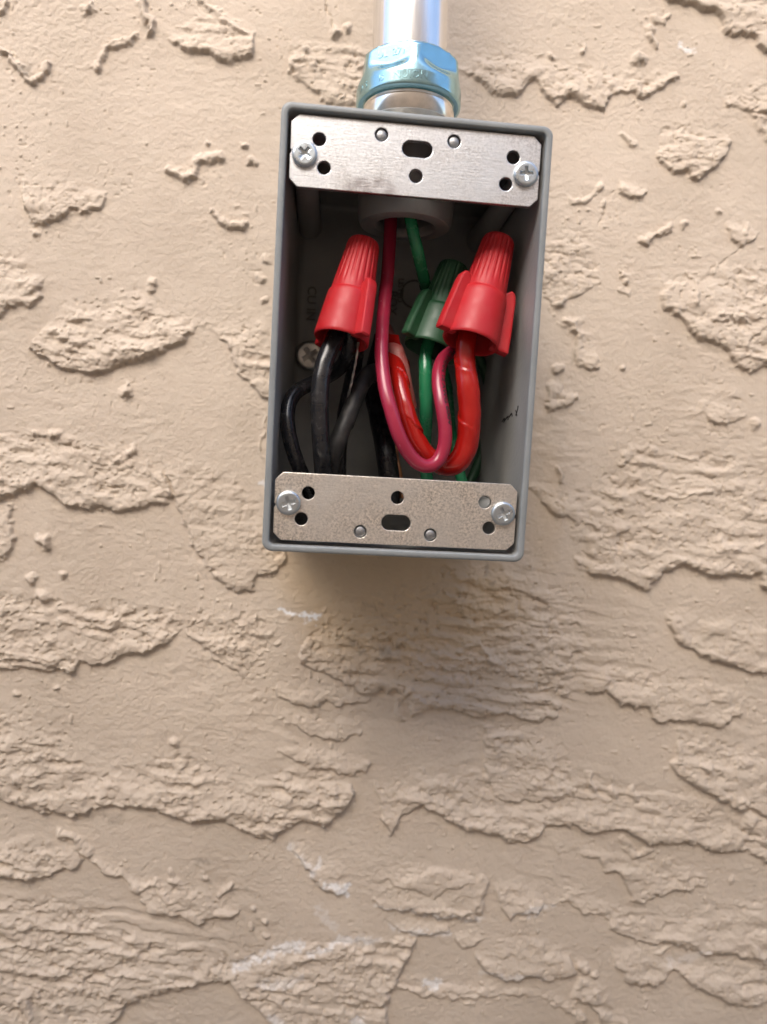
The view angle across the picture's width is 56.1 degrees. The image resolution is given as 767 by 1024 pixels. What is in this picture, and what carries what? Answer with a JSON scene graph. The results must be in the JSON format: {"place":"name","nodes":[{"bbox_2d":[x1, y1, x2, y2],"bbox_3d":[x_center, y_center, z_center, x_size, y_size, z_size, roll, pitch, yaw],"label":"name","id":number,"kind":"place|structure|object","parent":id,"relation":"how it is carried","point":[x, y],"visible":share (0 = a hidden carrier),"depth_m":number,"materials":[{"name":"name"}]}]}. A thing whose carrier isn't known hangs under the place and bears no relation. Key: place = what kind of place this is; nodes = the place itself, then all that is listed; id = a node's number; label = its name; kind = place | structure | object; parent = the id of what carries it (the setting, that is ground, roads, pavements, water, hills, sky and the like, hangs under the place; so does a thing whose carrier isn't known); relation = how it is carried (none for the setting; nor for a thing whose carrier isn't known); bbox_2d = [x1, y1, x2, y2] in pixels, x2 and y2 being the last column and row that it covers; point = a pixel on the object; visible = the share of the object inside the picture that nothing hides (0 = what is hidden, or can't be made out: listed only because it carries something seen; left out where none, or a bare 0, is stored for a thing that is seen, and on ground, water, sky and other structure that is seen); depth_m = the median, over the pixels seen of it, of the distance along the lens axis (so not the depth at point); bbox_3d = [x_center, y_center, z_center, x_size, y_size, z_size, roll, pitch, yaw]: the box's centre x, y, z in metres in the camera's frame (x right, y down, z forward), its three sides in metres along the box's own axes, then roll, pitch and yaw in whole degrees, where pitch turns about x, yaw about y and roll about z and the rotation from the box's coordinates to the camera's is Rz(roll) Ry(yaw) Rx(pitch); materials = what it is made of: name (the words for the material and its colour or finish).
{"place":"outdoors","nodes":[
{"label":"outdoors","id":0,"kind":"place"},
{"label":"ground","id":1,"kind":"structure","parent":0,"visible":0},
{"bbox_2d":[0,0,766,1023],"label":"stucco wall","id":2,"kind":"structure","parent":1,"relation":"on","point":[246,776],"depth_m":0.26,"materials":[{"name":"paint"}]},
{"bbox_2d":[262,102,552,561],"bbox_3d":[0.004,-0.047,0.219,0.070,0.114,0.065,3,4,-5],"label":"outlet box","id":3,"kind":"object","parent":2,"relation":"attached to","point":[458,189],"visible":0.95,"depth_m":0.19,"materials":[{"name":"grey metal"}]},
{"bbox_2d":[280,333,356,498],"bbox_3d":[-0.019,-0.028,0.207,0.022,0.053,0.017,0,4,-5],"label":"insulated wire","id":4,"kind":"object","parent":3,"relation":"in","point":[296,392],"visible":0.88,"depth_m":0.20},
{"bbox_2d":[311,329,346,473],"bbox_3d":[-0.015,-0.026,0.207,0.011,0.058,0.029,0,4,-5],"label":"insulated wire","id":5,"kind":"object","parent":3,"relation":"in","point":[326,356],"visible":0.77,"depth_m":0.19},
{"bbox_2d":[314,234,378,351],"bbox_3d":[-0.009,-0.061,0.199,0.015,0.030,0.018,13,-9,-3],"label":"wire connector","id":6,"kind":"object","parent":5,"relation":"attached to","point":[348,304],"visible":1,"depth_m":0.19,"materials":[{"name":"red plastic"}]},
{"bbox_2d":[347,342,359,396],"bbox_3d":[-0.009,-0.040,0.203,0.004,0.015,0.006,0,4,-5],"label":"wire strand","id":7,"kind":"object","parent":6,"relation":"hanging from","point":[353,372],"visible":1,"depth_m":0.20},
{"bbox_2d":[336,351,363,474],"bbox_3d":[-0.011,-0.029,0.224,0.010,0.051,0.010,0,4,-5],"label":"insulated wire","id":8,"kind":"object","parent":3,"relation":"in","point":[343,396],"visible":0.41,"depth_m":0.22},
{"bbox_2d":[330,363,376,474],"bbox_3d":[-0.006,-0.024,0.220,0.016,0.043,0.041,3,5,38],"label":"insulated wire","id":9,"kind":"object","parent":3,"relation":"in","point":[365,378],"visible":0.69,"depth_m":0.20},
{"bbox_2d":[365,334,399,503],"bbox_3d":[0.000,-0.029,0.232,0.010,0.059,0.020,-1,4,-13],"label":"insulated wire","id":10,"kind":"object","parent":3,"relation":"in","point":[386,455],"visible":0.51,"depth_m":0.23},
{"bbox_2d":[395,445,402,497],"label":"bare wire","id":11,"kind":"object","parent":3,"relation":"in","point":[400,472],"visible":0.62,"depth_m":0.23,"materials":[{"name":"metal"}]},
{"bbox_2d":[356,40,460,117],"bbox_3d":[0.007,-0.117,0.207,0.030,0.022,0.030,1,4,-5],"label":"conduit connector","id":12,"kind":"object","parent":3,"relation":"attached to","point":[413,76],"visible":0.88,"depth_m":0.20,"materials":[{"name":"metal"}]},
{"bbox_2d":[373,0,448,50],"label":"conduit","id":13,"kind":"object","parent":12,"relation":"attached to","point":[417,20],"visible":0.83,"depth_m":0.20,"materials":[{"name":"silver metal"}]},
{"bbox_2d":[374,218,455,472],"bbox_3d":[0.010,-0.054,0.200,0.028,0.085,0.026,1,4,19],"label":"insulated wire","id":14,"kind":"object","parent":3,"relation":"in","point":[414,459],"visible":0.96,"depth_m":0.20,"materials":[{"name":"red"}]},
{"bbox_2d":[436,231,515,356],"bbox_3d":[0.029,-0.062,0.201,0.022,0.033,0.016,17,-10,-2],"label":"wire connector","id":15,"kind":"object","parent":14,"relation":"attached to","point":[480,301],"visible":1,"depth_m":0.20,"materials":[{"name":"red plastic"}]},
{"bbox_2d":[419,339,434,479],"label":"insulated wire","id":16,"kind":"object","parent":3,"relation":"attached to","point":[425,385],"visible":0.75,"depth_m":0.21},
{"bbox_2d":[388,330,480,475],"bbox_3d":[0.008,-0.033,0.211,0.019,0.045,0.044,-4,6,-40],"label":"insulated wire","id":17,"kind":"object","parent":3,"relation":"in","point":[461,456],"visible":0.88,"depth_m":0.20,"materials":[{"name":"red plastic"}]},
{"bbox_2d":[389,334,409,367],"bbox_3d":[0.005,-0.047,0.214,0.008,0.013,0.005,0,4,-5],"label":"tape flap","id":18,"kind":"object","parent":17,"relation":"attached to","point":[394,338],"visible":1,"depth_m":0.21,"materials":[{"name":"red plastic"}]},
{"bbox_2d":[388,324,416,407],"bbox_3d":[0.004,-0.045,0.219,0.011,0.028,0.020,0,4,-5],"label":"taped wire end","id":19,"kind":"object","parent":17,"relation":"attached to","point":[396,349],"visible":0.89,"depth_m":0.21,"materials":[{"name":"red plastic"}]},
{"bbox_2d":[404,218,467,481],"bbox_3d":[0.018,-0.050,0.221,0.017,0.093,0.038,2,5,20],"label":"insulated wire","id":20,"kind":"object","parent":3,"relation":"attached to","point":[416,247],"visible":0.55,"depth_m":0.21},
{"bbox_2d":[402,259,467,364],"bbox_3d":[0.017,-0.061,0.213,0.018,0.027,0.015,17,-8,-2],"label":"wire connector","id":21,"kind":"object","parent":20,"relation":"attached to","point":[423,317],"visible":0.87,"depth_m":0.21,"materials":[{"name":"green plastic"}]},
{"bbox_2d":[467,356,485,481],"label":"insulated wire","id":22,"kind":"object","parent":3,"relation":"attached to","point":[473,473],"visible":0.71,"depth_m":0.24,"materials":[{"name":"green plastic"}]}
]}

